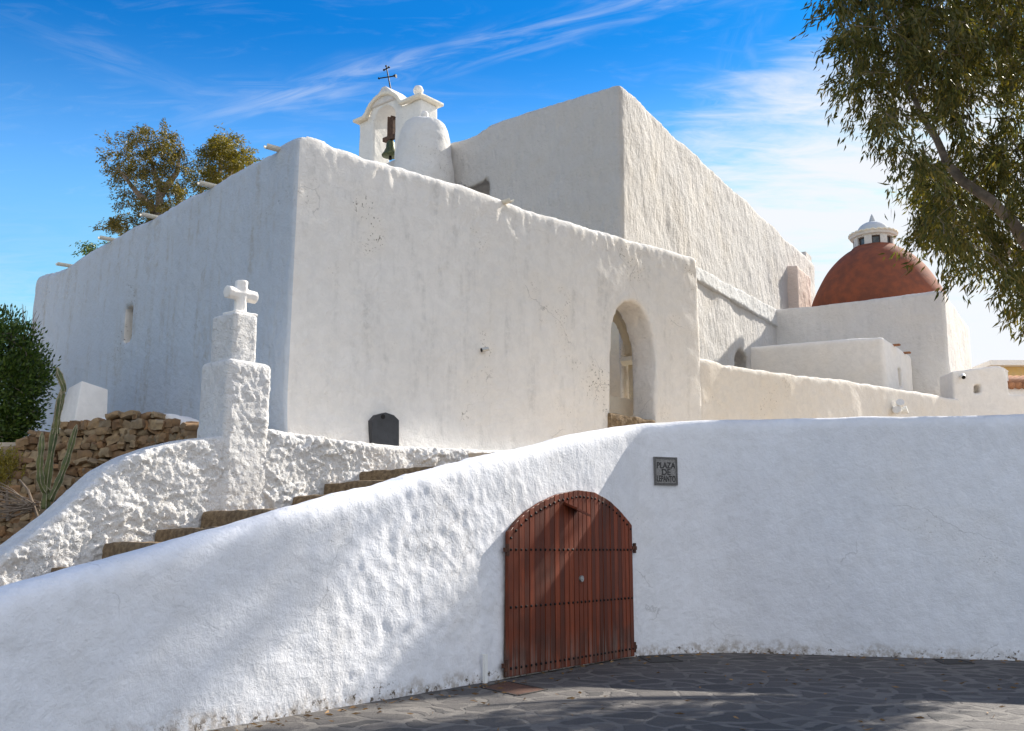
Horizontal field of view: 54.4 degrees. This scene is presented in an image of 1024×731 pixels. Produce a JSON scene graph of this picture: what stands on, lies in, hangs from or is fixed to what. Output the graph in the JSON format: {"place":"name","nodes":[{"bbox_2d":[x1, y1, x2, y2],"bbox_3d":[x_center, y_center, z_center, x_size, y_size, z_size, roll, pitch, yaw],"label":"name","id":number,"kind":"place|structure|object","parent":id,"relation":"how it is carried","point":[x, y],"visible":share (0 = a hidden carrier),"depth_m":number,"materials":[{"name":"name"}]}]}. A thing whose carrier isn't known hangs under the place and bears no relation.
{"place":"outdoors","nodes":[
{"label":"outdoors","id":0,"kind":"place"},
{"bbox_2d":[0,442,489,457],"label":"terrace","id":1,"kind":"structure","parent":0,"point":[14,444],"depth_m":14.15,"materials":[{"name":"stone"}]},
{"bbox_2d":[0,303,60,441],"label":"bush","id":2,"kind":"object","parent":1,"relation":"on","point":[24,372],"visible":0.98,"depth_m":15.22,"materials":[{"name":"green plant"}]},
{"bbox_2d":[59,381,107,428],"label":"plastered block","id":3,"kind":"structure","parent":1,"relation":"on","point":[85,401],"depth_m":14.76,"materials":[{"name":"white paint"}]},
{"bbox_2d":[70,240,108,256],"bbox_3d":[-14.505,0.128,33.377,1.094,9.386,1.542,0,-10,0],"label":"gum tree","id":4,"kind":"object","parent":1,"relation":"on","point":[90,246],"visible":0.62,"depth_m":33.99,"materials":[{"name":"green plant"}]},
{"bbox_2d":[0,410,198,544],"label":"dry stone wall","id":5,"kind":"structure","parent":1,"relation":"on","point":[106,438],"depth_m":12.94,"materials":[{"name":"stone"}]},
{"bbox_2d":[89,118,194,236],"bbox_3d":[-11.653,-1.935,30.933,4.441,12.564,3.769,0,-10,0],"label":"gum tree","id":6,"kind":"object","parent":1,"relation":"on","point":[163,150],"visible":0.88,"depth_m":31.12,"materials":[{"name":"green plant"}]},
{"bbox_2d":[179,123,262,198],"bbox_3d":[-9.672,-1.963,32.374,2.564,13.138,3.976,5,-11,-25],"label":"gum tree","id":7,"kind":"object","parent":1,"relation":"on","point":[221,151],"visible":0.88,"depth_m":32.44,"materials":[{"name":"green plant"}]},
{"bbox_2d":[24,65,971,450],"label":"church","id":8,"kind":"structure","parent":1,"relation":"on","point":[608,257],"depth_m":17.58,"materials":[{"name":"paint"}]},
{"bbox_2d":[382,115,395,159],"bbox_3d":[-3.276,-6.142,26.901,0.475,1.226,0.470,0,-10,0],"label":"bell","id":9,"kind":"object","parent":8,"relation":"hanging from","point":[389,150],"visible":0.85,"depth_m":26.83,"materials":[{"name":"green metal"}]},
{"bbox_2d":[480,347,488,351],"bbox_3d":[-0.450,-0.253,15.993,0.142,0.104,0.119,7,-12,-32],"label":"wall lamp","id":10,"kind":"object","parent":8,"relation":"attached to","point":[484,349],"visible":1,"depth_m":15.95,"materials":[{"name":"white metal"}]},
{"bbox_2d":[700,359,960,419],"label":"parapet wall","id":11,"kind":"structure","parent":1,"relation":"on","point":[729,392],"depth_m":22.03,"materials":[{"name":"paint"}]},
{"bbox_2d":[892,399,908,413],"bbox_3d":[9.687,1.041,24.877,0.538,0.397,0.306,10,-14,-42],"label":"floodlight","id":12,"kind":"object","parent":11,"relation":"attached to","point":[897,409],"visible":1,"depth_m":24.78,"materials":[{"name":"white metal"}]},
{"bbox_2d":[789,0,1023,345],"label":"gum tree","id":13,"kind":"object","parent":1,"relation":"on","point":[912,51],"visible":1,"depth_m":15.52,"materials":[{"name":"green plant"}]},
{"bbox_2d":[940,366,1023,415],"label":"outbuilding","id":14,"kind":"structure","parent":1,"relation":"on","point":[994,390],"depth_m":27.64,"materials":[{"name":"paint"}]},
{"bbox_2d":[972,360,1023,375],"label":"house","id":15,"kind":"structure","parent":1,"relation":"on","point":[1014,367],"depth_m":34.50,"materials":[{"name":"paint"}]},
{"bbox_2d":[0,0,1023,403],"label":"sky","id":16,"kind":"structure","parent":0,"point":[726,79],"materials":[{"name":"blue"}]},
{"bbox_2d":[207,653,1023,730],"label":"plaza","id":17,"kind":"structure","parent":0,"point":[649,698],"depth_m":9.96,"materials":[{"name":"grey stone"}]},
{"bbox_2d":[483,654,487,682],"bbox_3d":[-0.304,3.430,11.271,0.040,0.317,0.044,-8,-13,36],"label":"conduit","id":18,"kind":"object","parent":17,"relation":"on","point":[485,668],"visible":0.86,"depth_m":11.26,"materials":[{"name":"white metal"}]},
{"bbox_2d":[0,414,1023,730],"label":"retaining wall","id":19,"kind":"structure","parent":17,"relation":"on","point":[874,536],"depth_m":12.57,"materials":[{"name":"white paint"}]},
{"bbox_2d":[653,457,677,484],"bbox_3d":[2.271,1.568,14.774,0.385,0.412,0.073,4,-11,-21],"label":"plaque","id":20,"kind":"object","parent":19,"relation":"attached to","point":[665,470],"visible":1,"depth_m":14.74,"materials":[{"name":"stone"}]},
{"bbox_2d":[481,681,547,695],"bbox_3d":[0.004,3.507,10.807,0.536,0.022,0.988,7,-12,-32],"label":"manhole cover","id":21,"kind":"object","parent":17,"relation":"on","point":[514,688],"visible":0.94,"depth_m":10.77,"materials":[{"name":"metal"}]},
{"bbox_2d":[215,652,1020,730],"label":"fallen leaves","id":22,"kind":"object","parent":17,"relation":"on","point":[341,709],"visible":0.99,"depth_m":10.54,"materials":[{"name":"brown plant"}]},
{"bbox_2d":[638,656,682,662],"bbox_3d":[2.040,4.026,13.636,0.477,0.022,0.822,1,-10,-5],"label":"manhole cover","id":23,"kind":"object","parent":17,"relation":"on","point":[661,659],"visible":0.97,"depth_m":13.57,"materials":[{"name":"metal"}]},
{"bbox_2d":[934,659,974,664],"bbox_3d":[5.888,3.967,13.313,0.453,0.022,0.588,0,-10,0],"label":"manhole cover","id":24,"kind":"object","parent":17,"relation":"on","point":[949,661],"visible":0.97,"depth_m":13.33,"materials":[{"name":"metal"}]},
{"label":"planting bed","id":25,"kind":"structure","parent":0,"visible":0},
{"bbox_2d":[0,443,25,520],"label":"shrub","id":26,"kind":"object","parent":25,"relation":"on","point":[5,474],"visible":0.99,"depth_m":11.56,"materials":[{"name":"green plant"}]},
{"bbox_2d":[0,479,40,518],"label":"dead branches","id":27,"kind":"object","parent":25,"relation":"on","point":[25,507],"visible":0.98,"depth_m":10.90,"materials":[{"name":"brown wood"}]},
{"bbox_2d":[35,367,77,508],"bbox_3d":[-5.374,0.851,11.791,0.442,1.686,0.206,8,-13,-37],"label":"cactus","id":28,"kind":"object","parent":25,"relation":"on","point":[44,480],"visible":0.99,"depth_m":11.75,"materials":[{"name":"green plant"}]},
{"label":"ground","id":29,"kind":"structure","parent":0,"visible":0},
{"bbox_2d":[51,465,439,571],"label":"staircase","id":30,"kind":"structure","parent":29,"relation":"on","point":[211,519],"depth_m":11.13,"materials":[{"name":"stone"}]},
{"bbox_2d":[198,280,270,510],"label":"cross pillar","id":31,"kind":"structure","parent":30,"relation":"on","point":[235,395],"depth_m":12.03,"materials":[{"name":"white paint"}]},
{"bbox_2d":[0,429,505,585],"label":"rubble wall","id":32,"kind":"structure","parent":30,"relation":"on","point":[144,494],"depth_m":11.11,"materials":[{"name":"white paint"}]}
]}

